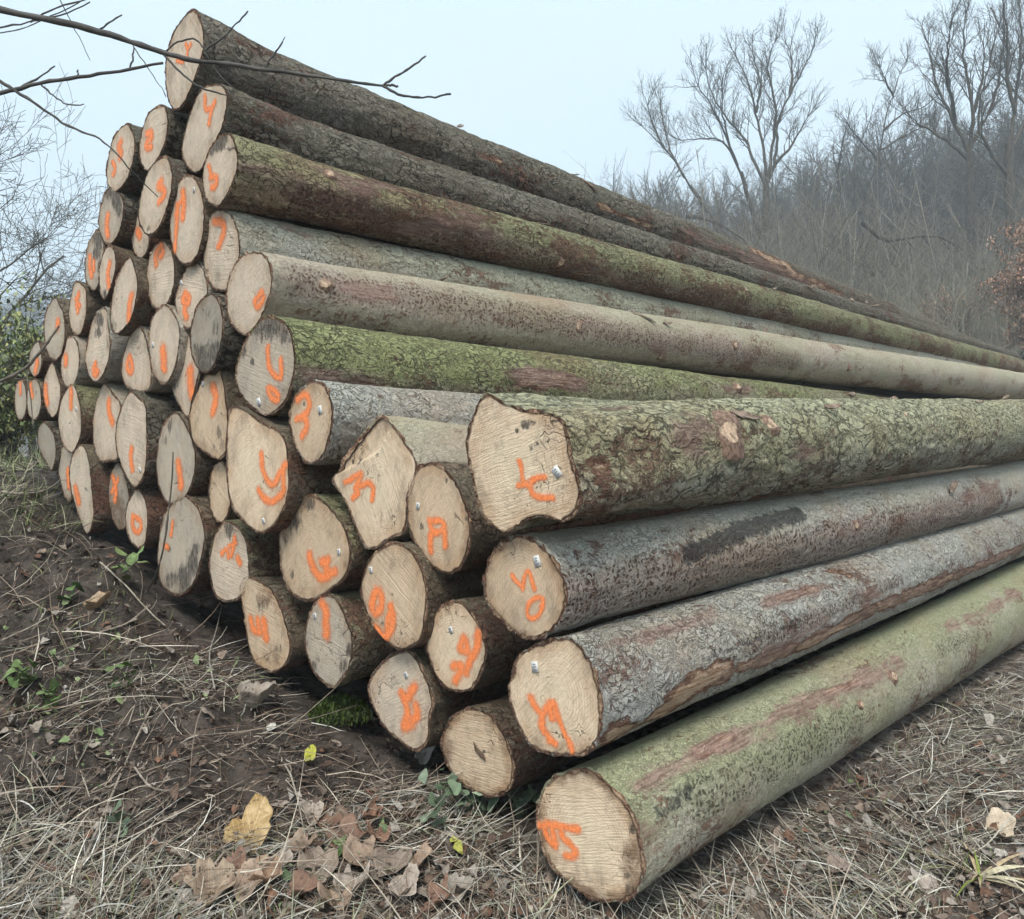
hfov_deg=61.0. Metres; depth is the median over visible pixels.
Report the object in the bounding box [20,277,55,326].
bare tree
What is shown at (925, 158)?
bare tree
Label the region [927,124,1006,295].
bare tree
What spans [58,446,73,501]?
log
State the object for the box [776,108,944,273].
bare tree
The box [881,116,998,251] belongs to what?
bare tree
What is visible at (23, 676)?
nettle
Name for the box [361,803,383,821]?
oak leaf
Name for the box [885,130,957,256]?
bare tree
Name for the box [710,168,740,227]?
bare tree
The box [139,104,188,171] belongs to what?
log
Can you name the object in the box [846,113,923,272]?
bare tree
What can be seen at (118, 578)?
dry stalk
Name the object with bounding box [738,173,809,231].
bare tree
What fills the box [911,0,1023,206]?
bare tree
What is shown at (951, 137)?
bare tree
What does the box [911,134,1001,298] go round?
bare tree
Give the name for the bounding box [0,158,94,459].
bare shrub
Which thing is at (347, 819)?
oak leaf
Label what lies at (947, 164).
bare tree
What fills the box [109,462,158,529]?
log
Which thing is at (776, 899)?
leaf litter
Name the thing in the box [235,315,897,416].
log
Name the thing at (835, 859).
dead leaf
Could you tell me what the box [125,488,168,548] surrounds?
log
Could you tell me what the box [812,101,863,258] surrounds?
bare tree
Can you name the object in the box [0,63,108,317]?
bare shrub
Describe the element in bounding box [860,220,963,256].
fallen bough
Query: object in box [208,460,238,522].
log
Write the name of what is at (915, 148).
bare tree
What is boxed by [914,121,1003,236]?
bare tree
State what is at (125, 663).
nettle
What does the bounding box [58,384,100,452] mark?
log
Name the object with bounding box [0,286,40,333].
bare tree
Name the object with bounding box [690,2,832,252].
bare tree
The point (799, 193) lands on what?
bare tree
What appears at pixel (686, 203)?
bare tree
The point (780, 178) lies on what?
bare tree
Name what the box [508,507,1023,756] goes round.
log
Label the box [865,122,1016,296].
bare tree
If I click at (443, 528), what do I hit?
log
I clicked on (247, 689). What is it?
dead leaf
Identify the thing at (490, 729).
log
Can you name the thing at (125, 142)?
log
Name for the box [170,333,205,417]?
log
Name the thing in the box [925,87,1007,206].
bare tree
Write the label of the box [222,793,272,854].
maple leaf
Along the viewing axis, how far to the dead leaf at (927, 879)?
3.02 m
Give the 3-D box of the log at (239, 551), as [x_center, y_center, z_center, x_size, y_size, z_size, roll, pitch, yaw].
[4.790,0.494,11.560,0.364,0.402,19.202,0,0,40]
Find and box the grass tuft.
[900,843,1023,896]
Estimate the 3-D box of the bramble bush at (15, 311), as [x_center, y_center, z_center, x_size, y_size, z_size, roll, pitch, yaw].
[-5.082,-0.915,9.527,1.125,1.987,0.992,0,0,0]
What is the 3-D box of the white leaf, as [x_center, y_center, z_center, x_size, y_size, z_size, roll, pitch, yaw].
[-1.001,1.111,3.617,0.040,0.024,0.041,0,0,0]
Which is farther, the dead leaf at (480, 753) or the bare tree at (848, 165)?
the bare tree at (848, 165)
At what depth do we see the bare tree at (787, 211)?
85.74 m
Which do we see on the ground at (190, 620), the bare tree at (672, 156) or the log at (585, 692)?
the bare tree at (672, 156)
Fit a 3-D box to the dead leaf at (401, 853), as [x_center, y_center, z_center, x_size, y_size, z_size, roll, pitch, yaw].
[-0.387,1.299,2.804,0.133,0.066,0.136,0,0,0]
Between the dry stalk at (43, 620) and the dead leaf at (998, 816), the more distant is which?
the dry stalk at (43, 620)
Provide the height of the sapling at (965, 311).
4.103 m
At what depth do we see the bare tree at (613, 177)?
82.95 m
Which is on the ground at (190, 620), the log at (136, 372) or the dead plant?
the dead plant
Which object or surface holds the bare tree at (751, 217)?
on the ground at (190, 620)
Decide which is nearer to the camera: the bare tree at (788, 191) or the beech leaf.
the beech leaf
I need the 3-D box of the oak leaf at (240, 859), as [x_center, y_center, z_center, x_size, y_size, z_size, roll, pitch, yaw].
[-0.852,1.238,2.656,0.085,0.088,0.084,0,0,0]
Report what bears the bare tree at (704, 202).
on the ground at (190, 620)
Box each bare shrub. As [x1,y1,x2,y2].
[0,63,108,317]
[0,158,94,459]
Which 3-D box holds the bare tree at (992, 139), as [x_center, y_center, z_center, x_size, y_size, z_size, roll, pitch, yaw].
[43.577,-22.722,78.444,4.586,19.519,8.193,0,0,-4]
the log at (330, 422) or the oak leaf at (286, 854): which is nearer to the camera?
the oak leaf at (286, 854)
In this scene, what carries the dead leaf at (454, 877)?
on the leaf litter at (776, 899)
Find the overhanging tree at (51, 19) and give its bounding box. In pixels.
[0,0,450,196]
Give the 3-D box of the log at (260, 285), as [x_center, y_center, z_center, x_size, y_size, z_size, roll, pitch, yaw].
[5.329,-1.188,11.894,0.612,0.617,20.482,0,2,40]
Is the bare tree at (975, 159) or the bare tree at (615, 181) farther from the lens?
the bare tree at (615, 181)
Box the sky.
[0,0,1023,324]
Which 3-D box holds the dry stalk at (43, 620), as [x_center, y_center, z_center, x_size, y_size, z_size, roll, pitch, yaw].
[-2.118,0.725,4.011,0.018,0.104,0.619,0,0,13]
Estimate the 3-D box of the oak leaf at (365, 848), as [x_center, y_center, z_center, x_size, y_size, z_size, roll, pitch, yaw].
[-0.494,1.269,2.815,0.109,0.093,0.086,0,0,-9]
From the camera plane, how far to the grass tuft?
3.06 m
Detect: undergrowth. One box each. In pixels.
[789,226,1023,355]
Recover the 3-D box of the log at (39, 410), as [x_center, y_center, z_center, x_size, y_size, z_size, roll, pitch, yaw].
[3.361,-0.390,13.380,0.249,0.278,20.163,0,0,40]
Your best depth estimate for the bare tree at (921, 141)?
115.66 m
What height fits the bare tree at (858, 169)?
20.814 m
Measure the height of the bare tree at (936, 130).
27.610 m
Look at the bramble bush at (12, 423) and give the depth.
8.43 m
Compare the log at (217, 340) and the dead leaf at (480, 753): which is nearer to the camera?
the dead leaf at (480, 753)
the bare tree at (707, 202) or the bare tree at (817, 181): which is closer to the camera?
the bare tree at (817, 181)
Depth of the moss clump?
3.77 m
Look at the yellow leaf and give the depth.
3.40 m
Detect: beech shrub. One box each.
[912,286,1004,333]
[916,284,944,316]
[973,217,1023,359]
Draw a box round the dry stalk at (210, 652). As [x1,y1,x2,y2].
[209,605,221,690]
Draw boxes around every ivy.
[106,799,131,838]
[418,768,536,818]
[418,791,448,832]
[504,774,539,816]
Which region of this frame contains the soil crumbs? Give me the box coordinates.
[0,467,1017,918]
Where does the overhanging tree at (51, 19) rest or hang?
on the ground at (190, 620)
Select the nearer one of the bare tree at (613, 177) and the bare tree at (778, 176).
the bare tree at (613, 177)
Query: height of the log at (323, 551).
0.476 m
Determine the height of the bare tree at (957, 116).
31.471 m
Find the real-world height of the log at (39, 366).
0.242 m
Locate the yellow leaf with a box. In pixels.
[304,744,315,761]
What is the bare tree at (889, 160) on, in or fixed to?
on the ground at (190, 620)
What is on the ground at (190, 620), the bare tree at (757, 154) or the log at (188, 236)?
the bare tree at (757, 154)
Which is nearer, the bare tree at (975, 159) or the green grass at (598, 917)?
the green grass at (598, 917)
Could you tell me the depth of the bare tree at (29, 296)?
257.25 m
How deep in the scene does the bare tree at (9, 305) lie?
218.20 m
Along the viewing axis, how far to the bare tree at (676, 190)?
69.54 m
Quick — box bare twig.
[0,326,59,424]
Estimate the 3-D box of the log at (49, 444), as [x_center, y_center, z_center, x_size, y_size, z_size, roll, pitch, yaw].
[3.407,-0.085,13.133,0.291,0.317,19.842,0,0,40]
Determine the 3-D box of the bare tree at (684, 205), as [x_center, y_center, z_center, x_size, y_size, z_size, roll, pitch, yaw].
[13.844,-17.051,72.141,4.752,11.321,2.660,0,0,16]
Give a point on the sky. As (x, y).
(539, 80)
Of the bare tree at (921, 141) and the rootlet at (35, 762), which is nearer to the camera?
the rootlet at (35, 762)
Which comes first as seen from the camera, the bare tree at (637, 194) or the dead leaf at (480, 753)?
the dead leaf at (480, 753)
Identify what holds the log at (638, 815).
on the ground at (190, 620)
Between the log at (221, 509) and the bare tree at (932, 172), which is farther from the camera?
the bare tree at (932, 172)
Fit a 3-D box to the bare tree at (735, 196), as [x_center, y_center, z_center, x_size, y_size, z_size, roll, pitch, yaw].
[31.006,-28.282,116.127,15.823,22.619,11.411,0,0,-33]
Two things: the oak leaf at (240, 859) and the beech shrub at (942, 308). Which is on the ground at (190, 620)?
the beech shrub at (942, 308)
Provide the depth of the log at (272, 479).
3.89 m
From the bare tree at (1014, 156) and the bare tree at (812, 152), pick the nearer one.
the bare tree at (1014, 156)
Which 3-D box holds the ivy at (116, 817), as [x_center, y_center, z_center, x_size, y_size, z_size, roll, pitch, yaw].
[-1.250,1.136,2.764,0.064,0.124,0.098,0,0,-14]
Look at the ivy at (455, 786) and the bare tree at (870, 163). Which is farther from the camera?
the bare tree at (870, 163)
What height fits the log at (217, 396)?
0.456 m
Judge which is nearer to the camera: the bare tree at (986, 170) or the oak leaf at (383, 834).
the oak leaf at (383, 834)
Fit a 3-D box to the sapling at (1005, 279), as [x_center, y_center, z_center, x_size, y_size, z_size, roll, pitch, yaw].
[21.659,-7.245,37.988,1.094,4.322,0.979,0,0,-31]
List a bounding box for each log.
[14,379,41,420]
[26,378,57,420]
[28,340,60,378]
[37,421,62,470]
[43,297,87,361]
[43,362,172,417]
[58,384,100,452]
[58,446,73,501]
[60,336,123,388]
[68,281,110,336]
[69,444,115,534]
[84,229,131,291]
[85,306,128,382]
[92,382,173,462]
[98,187,149,248]
[98,244,135,300]
[106,123,147,195]
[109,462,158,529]
[110,255,174,335]
[115,390,195,487]
[121,325,173,394]
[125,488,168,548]
[131,216,933,398]
[137,155,204,239]
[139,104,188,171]
[146,240,922,398]
[148,304,198,384]
[156,411,225,504]
[157,494,221,596]
[164,8,985,342]
[169,174,994,399]
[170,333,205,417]
[175,258,901,398]
[181,83,1020,358]
[188,370,248,459]
[189,293,246,375]
[202,132,1023,372]
[202,208,997,368]
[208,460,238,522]
[208,519,281,602]
[225,251,1023,399]
[226,406,339,533]
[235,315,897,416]
[240,576,313,672]
[278,494,375,601]
[288,379,482,464]
[304,591,397,687]
[332,415,1023,550]
[359,541,486,650]
[367,646,510,752]
[406,461,987,573]
[424,579,757,692]
[439,634,849,797]
[465,392,1023,532]
[481,460,1023,639]
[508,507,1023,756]
[535,560,1023,902]
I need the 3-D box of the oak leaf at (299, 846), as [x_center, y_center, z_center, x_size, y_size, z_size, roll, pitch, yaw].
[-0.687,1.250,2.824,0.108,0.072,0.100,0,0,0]
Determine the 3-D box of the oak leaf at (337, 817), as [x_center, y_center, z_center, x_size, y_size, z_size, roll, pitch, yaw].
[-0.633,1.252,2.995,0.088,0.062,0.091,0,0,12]
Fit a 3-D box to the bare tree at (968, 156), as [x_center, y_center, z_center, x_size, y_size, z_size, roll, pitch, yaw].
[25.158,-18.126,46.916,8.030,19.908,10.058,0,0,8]
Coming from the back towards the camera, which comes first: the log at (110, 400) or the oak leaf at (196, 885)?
the log at (110, 400)
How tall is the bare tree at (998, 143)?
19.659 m
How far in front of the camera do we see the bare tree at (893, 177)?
74.22 m
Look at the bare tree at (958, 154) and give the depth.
86.42 m
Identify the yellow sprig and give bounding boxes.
[450,835,462,855]
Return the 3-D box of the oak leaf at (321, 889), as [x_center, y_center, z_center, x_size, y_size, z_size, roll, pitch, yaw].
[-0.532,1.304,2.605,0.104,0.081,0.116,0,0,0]
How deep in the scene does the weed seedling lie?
2.89 m
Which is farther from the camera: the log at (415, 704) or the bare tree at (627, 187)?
the bare tree at (627, 187)
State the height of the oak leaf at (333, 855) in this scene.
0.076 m
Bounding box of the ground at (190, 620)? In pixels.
[0,310,1023,918]
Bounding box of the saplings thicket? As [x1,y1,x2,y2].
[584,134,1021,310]
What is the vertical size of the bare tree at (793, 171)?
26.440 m
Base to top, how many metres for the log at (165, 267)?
0.370 m
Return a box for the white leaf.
[266,723,275,730]
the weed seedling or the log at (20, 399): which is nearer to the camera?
the weed seedling
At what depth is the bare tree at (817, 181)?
89.33 m
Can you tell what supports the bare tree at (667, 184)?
on the ground at (190, 620)
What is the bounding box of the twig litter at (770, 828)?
[0,458,1023,918]
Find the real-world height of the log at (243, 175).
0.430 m
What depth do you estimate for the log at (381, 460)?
3.52 m
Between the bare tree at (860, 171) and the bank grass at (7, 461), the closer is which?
the bank grass at (7, 461)
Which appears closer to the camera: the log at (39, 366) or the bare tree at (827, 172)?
the log at (39, 366)
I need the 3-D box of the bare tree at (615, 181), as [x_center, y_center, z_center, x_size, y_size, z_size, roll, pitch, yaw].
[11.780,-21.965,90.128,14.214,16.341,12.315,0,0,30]
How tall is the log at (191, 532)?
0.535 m
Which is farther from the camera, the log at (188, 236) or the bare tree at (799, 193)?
the bare tree at (799, 193)
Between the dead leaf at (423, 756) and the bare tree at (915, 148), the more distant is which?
the bare tree at (915, 148)
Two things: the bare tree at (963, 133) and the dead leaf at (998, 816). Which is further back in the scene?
the bare tree at (963, 133)
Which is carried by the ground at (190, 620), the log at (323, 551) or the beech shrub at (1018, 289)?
the beech shrub at (1018, 289)
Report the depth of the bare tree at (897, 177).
66.01 m
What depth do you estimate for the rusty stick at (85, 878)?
2.54 m
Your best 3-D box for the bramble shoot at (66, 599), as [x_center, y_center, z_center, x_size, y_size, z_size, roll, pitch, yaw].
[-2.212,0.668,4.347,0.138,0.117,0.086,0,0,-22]
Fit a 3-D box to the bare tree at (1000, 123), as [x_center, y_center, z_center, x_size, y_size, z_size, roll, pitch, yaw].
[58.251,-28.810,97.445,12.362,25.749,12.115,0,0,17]
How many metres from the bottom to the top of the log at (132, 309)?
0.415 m
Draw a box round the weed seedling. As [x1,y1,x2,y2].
[324,835,346,856]
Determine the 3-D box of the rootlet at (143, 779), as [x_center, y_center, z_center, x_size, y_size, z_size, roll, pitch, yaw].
[-1.216,1.125,3.070,0.242,0.066,0.107,0,0,-12]
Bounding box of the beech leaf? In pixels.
[248,854,282,886]
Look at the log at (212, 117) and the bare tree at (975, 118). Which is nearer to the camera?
the log at (212, 117)
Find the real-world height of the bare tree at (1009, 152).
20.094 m
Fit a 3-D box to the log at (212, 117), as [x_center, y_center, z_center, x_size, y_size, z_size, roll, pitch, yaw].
[4.976,-1.997,12.128,0.441,0.438,20.322,0,2,40]
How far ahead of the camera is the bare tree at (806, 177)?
90.17 m
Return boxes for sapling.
[944,269,967,329]
[950,258,976,333]
[993,242,1017,337]
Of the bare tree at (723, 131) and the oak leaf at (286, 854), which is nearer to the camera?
the oak leaf at (286, 854)
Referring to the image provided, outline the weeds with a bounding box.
[0,463,996,907]
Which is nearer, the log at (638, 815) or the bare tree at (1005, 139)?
the log at (638, 815)
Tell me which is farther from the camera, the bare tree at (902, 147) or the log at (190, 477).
the bare tree at (902, 147)
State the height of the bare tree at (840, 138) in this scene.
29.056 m
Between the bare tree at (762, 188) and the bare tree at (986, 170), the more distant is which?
the bare tree at (762, 188)
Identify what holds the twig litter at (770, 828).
on the ground at (190, 620)
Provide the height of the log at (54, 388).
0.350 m
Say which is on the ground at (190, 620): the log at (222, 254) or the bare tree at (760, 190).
the bare tree at (760, 190)
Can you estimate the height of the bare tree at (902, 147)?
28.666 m
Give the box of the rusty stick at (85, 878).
[30,859,150,897]
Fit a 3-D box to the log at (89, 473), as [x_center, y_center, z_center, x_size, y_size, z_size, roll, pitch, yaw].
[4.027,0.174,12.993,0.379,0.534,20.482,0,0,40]
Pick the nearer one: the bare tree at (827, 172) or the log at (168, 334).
the log at (168, 334)
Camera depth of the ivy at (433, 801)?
3.07 m
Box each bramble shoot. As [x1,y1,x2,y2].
[54,582,84,604]
[111,546,150,587]
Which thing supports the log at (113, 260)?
on the log at (105, 347)
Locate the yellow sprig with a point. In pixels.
(458, 846)
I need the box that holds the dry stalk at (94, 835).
[71,706,152,888]
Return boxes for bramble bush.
[0,271,65,462]
[0,286,59,460]
[0,351,30,412]
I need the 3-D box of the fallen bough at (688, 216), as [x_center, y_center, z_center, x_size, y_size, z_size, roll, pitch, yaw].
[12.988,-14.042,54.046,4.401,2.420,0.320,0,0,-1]
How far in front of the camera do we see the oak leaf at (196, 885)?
2.57 m
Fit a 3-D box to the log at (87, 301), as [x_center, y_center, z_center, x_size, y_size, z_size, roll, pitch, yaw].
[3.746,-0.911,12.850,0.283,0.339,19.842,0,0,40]
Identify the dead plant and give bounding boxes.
[147,452,173,589]
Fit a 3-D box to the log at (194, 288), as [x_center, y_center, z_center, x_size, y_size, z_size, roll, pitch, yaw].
[4.527,-0.841,11.779,0.320,0.361,19.203,0,0,40]
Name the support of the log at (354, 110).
on the log at (212, 117)
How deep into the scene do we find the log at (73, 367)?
5.25 m
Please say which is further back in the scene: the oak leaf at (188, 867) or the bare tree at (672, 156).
the bare tree at (672, 156)
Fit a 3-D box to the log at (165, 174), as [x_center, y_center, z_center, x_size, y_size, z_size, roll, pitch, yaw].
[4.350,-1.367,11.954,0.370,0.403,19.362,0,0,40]
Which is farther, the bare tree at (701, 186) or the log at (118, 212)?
the bare tree at (701, 186)
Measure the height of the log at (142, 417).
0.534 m
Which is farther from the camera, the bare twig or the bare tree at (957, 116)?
the bare tree at (957, 116)
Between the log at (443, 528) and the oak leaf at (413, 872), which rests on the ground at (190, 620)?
the oak leaf at (413, 872)
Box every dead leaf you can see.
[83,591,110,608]
[237,679,276,708]
[372,845,412,876]
[414,746,434,764]
[440,871,473,902]
[473,741,485,760]
[827,854,851,872]
[907,867,937,892]
[985,807,1015,837]
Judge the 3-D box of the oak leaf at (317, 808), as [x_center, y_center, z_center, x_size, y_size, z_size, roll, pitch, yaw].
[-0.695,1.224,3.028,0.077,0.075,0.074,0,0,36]
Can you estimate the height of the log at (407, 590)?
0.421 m
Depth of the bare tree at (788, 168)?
84.53 m
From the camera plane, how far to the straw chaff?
3.18 m
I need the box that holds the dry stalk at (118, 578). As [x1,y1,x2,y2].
[99,561,165,625]
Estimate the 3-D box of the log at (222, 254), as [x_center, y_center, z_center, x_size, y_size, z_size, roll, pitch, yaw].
[4.783,-1.449,11.658,0.480,0.491,19.363,0,2,40]
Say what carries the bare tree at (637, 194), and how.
on the ground at (190, 620)
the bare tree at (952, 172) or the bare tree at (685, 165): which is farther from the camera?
the bare tree at (685, 165)
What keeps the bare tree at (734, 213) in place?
on the ground at (190, 620)
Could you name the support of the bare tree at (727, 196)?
on the ground at (190, 620)
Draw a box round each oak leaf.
[169,863,195,885]
[183,857,236,907]
[217,845,245,875]
[228,858,263,901]
[278,841,295,867]
[285,827,317,855]
[287,870,317,899]
[297,845,338,882]
[300,799,323,825]
[314,811,341,830]
[317,880,351,910]
[325,813,368,847]
[333,859,370,892]
[342,833,375,867]
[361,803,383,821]
[366,819,390,841]
[388,862,419,897]
[406,842,433,867]
[424,873,455,911]
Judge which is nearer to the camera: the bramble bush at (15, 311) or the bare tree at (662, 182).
the bramble bush at (15, 311)
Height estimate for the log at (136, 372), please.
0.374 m
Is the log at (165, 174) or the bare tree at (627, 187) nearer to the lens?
the log at (165, 174)
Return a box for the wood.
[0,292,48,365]
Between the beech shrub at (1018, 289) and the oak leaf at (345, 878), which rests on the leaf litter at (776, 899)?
the oak leaf at (345, 878)
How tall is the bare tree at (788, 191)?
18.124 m
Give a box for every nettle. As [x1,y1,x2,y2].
[2,658,41,688]
[29,678,61,711]
[105,661,135,689]
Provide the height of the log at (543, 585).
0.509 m
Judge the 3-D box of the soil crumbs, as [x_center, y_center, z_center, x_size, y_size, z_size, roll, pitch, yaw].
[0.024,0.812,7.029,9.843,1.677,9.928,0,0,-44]
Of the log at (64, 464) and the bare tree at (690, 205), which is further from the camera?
the bare tree at (690, 205)
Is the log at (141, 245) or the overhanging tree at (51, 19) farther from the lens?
the log at (141, 245)
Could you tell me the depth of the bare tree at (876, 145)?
103.44 m
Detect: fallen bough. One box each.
[686,213,746,244]
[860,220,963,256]
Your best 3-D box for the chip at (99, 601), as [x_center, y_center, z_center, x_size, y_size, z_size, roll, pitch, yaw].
[-2.042,0.691,4.284,0.124,0.088,0.096,0,0,-36]
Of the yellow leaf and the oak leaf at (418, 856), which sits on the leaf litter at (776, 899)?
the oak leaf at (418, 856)
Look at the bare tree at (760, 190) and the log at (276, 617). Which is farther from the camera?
the bare tree at (760, 190)
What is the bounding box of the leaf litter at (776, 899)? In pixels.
[0,457,1023,918]
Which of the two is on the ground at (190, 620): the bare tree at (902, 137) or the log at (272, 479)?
the bare tree at (902, 137)
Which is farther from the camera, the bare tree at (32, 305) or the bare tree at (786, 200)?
the bare tree at (32, 305)
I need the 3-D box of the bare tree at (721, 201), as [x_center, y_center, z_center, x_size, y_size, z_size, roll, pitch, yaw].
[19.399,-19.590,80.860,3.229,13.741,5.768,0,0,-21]
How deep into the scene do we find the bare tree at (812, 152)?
106.24 m
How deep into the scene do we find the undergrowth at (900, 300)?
37.45 m
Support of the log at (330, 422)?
on the log at (272, 479)
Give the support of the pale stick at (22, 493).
on the ground at (190, 620)
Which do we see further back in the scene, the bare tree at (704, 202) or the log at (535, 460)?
the bare tree at (704, 202)
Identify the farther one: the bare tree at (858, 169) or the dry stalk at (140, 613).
the bare tree at (858, 169)
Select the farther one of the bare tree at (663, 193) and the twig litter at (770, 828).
the bare tree at (663, 193)
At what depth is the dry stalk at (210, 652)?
4.08 m
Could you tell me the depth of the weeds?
3.50 m
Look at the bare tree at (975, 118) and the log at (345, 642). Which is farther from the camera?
the bare tree at (975, 118)
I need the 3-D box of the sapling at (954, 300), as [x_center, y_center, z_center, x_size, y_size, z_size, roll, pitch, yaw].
[18.554,-6.290,36.465,0.975,3.803,0.822,0,0,-20]
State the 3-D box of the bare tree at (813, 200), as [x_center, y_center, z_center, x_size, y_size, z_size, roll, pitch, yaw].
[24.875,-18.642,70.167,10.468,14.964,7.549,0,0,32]
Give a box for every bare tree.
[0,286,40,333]
[0,289,26,325]
[1,283,48,329]
[2,285,51,342]
[9,279,46,317]
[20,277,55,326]
[596,163,631,198]
[604,154,622,190]
[612,180,643,198]
[614,165,653,201]
[618,165,675,207]
[619,65,719,232]
[623,171,684,213]
[627,155,689,214]
[632,148,691,210]
[646,180,709,229]
[647,141,699,209]
[649,39,763,250]
[655,183,679,211]
[663,178,728,230]
[666,150,756,241]
[667,186,702,221]
[681,187,704,220]
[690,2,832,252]
[690,182,722,221]
[695,182,726,228]
[702,162,754,234]
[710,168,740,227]
[711,169,734,235]
[715,165,786,247]
[717,156,792,222]
[722,160,848,238]
[722,182,755,234]
[723,162,761,219]
[725,147,798,227]
[728,155,809,249]
[731,176,775,239]
[733,185,755,239]
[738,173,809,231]
[743,155,901,255]
[749,132,891,273]
[749,143,830,222]
[755,170,835,251]
[757,148,821,207]
[763,135,845,228]
[771,123,919,276]
[773,110,951,266]
[775,127,841,256]
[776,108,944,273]
[779,177,794,219]
[784,111,923,247]
[792,134,863,241]
[792,156,835,218]
[796,128,827,207]
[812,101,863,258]
[823,88,893,213]
[829,36,946,257]
[830,123,915,216]
[832,92,992,256]
[836,122,933,260]
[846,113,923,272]
[848,134,939,305]
[849,117,892,210]
[857,91,986,285]
[857,110,933,261]
[860,98,915,221]
[864,113,923,208]
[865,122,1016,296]
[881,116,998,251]
[885,0,1019,298]
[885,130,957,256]
[888,83,956,309]
[891,104,1003,251]
[904,76,1023,308]
[904,116,963,304]
[906,111,976,237]
[906,120,946,248]
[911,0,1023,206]
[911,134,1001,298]
[913,78,945,232]
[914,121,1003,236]
[917,88,1023,265]
[917,117,1003,235]
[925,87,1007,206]
[927,0,1023,313]
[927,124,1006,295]
[928,116,1007,249]
[937,84,983,162]
[939,85,1001,154]
[944,93,1023,249]
[951,138,1000,245]
[976,110,1023,255]
[979,83,1021,164]
[983,99,1023,221]
[984,89,1022,179]
[987,118,1023,202]
[989,112,1023,193]
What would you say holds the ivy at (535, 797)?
on the ground at (190, 620)
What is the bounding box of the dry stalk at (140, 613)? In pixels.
[0,604,150,652]
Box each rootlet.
[27,751,69,824]
[134,767,204,790]
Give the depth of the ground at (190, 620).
3.69 m
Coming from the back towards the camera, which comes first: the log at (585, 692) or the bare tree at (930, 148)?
the bare tree at (930, 148)
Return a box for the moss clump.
[307,693,372,728]
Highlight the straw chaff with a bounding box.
[0,465,1023,918]
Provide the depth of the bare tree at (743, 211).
90.44 m
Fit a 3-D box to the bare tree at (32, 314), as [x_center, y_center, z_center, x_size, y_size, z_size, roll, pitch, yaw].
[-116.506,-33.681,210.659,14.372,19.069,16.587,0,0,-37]
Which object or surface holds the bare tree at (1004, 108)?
on the ground at (190, 620)
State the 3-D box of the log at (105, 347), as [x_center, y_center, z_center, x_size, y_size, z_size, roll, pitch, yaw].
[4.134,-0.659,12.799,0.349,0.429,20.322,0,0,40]
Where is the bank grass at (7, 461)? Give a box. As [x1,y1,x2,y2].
[0,434,95,539]
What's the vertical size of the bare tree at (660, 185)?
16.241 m
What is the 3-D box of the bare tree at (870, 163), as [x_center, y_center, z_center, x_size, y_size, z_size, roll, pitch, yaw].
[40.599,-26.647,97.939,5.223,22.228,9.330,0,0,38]
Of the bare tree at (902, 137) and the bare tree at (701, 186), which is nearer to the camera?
the bare tree at (902, 137)
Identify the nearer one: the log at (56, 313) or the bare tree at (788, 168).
the log at (56, 313)
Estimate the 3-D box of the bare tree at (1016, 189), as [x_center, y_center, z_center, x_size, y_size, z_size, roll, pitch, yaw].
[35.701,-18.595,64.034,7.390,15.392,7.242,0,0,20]
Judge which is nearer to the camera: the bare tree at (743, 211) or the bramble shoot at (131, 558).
the bramble shoot at (131, 558)
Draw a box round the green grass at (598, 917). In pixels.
[0,465,1023,918]
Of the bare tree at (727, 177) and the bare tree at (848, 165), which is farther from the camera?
the bare tree at (848, 165)
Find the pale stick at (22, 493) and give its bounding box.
[0,479,59,494]
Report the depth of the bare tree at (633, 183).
90.71 m
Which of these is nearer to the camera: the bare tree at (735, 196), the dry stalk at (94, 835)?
the dry stalk at (94, 835)
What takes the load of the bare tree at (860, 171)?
on the ground at (190, 620)
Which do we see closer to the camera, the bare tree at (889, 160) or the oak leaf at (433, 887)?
the oak leaf at (433, 887)
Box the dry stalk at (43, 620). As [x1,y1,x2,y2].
[0,595,99,641]
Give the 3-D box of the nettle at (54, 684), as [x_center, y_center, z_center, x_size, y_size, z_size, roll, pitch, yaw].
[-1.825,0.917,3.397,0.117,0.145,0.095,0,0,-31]
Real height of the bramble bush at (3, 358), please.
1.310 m
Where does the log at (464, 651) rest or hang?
on the log at (490, 729)
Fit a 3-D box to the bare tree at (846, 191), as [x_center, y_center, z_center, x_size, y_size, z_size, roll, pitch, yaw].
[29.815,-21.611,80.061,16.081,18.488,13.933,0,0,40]
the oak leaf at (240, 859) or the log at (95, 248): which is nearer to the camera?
the oak leaf at (240, 859)

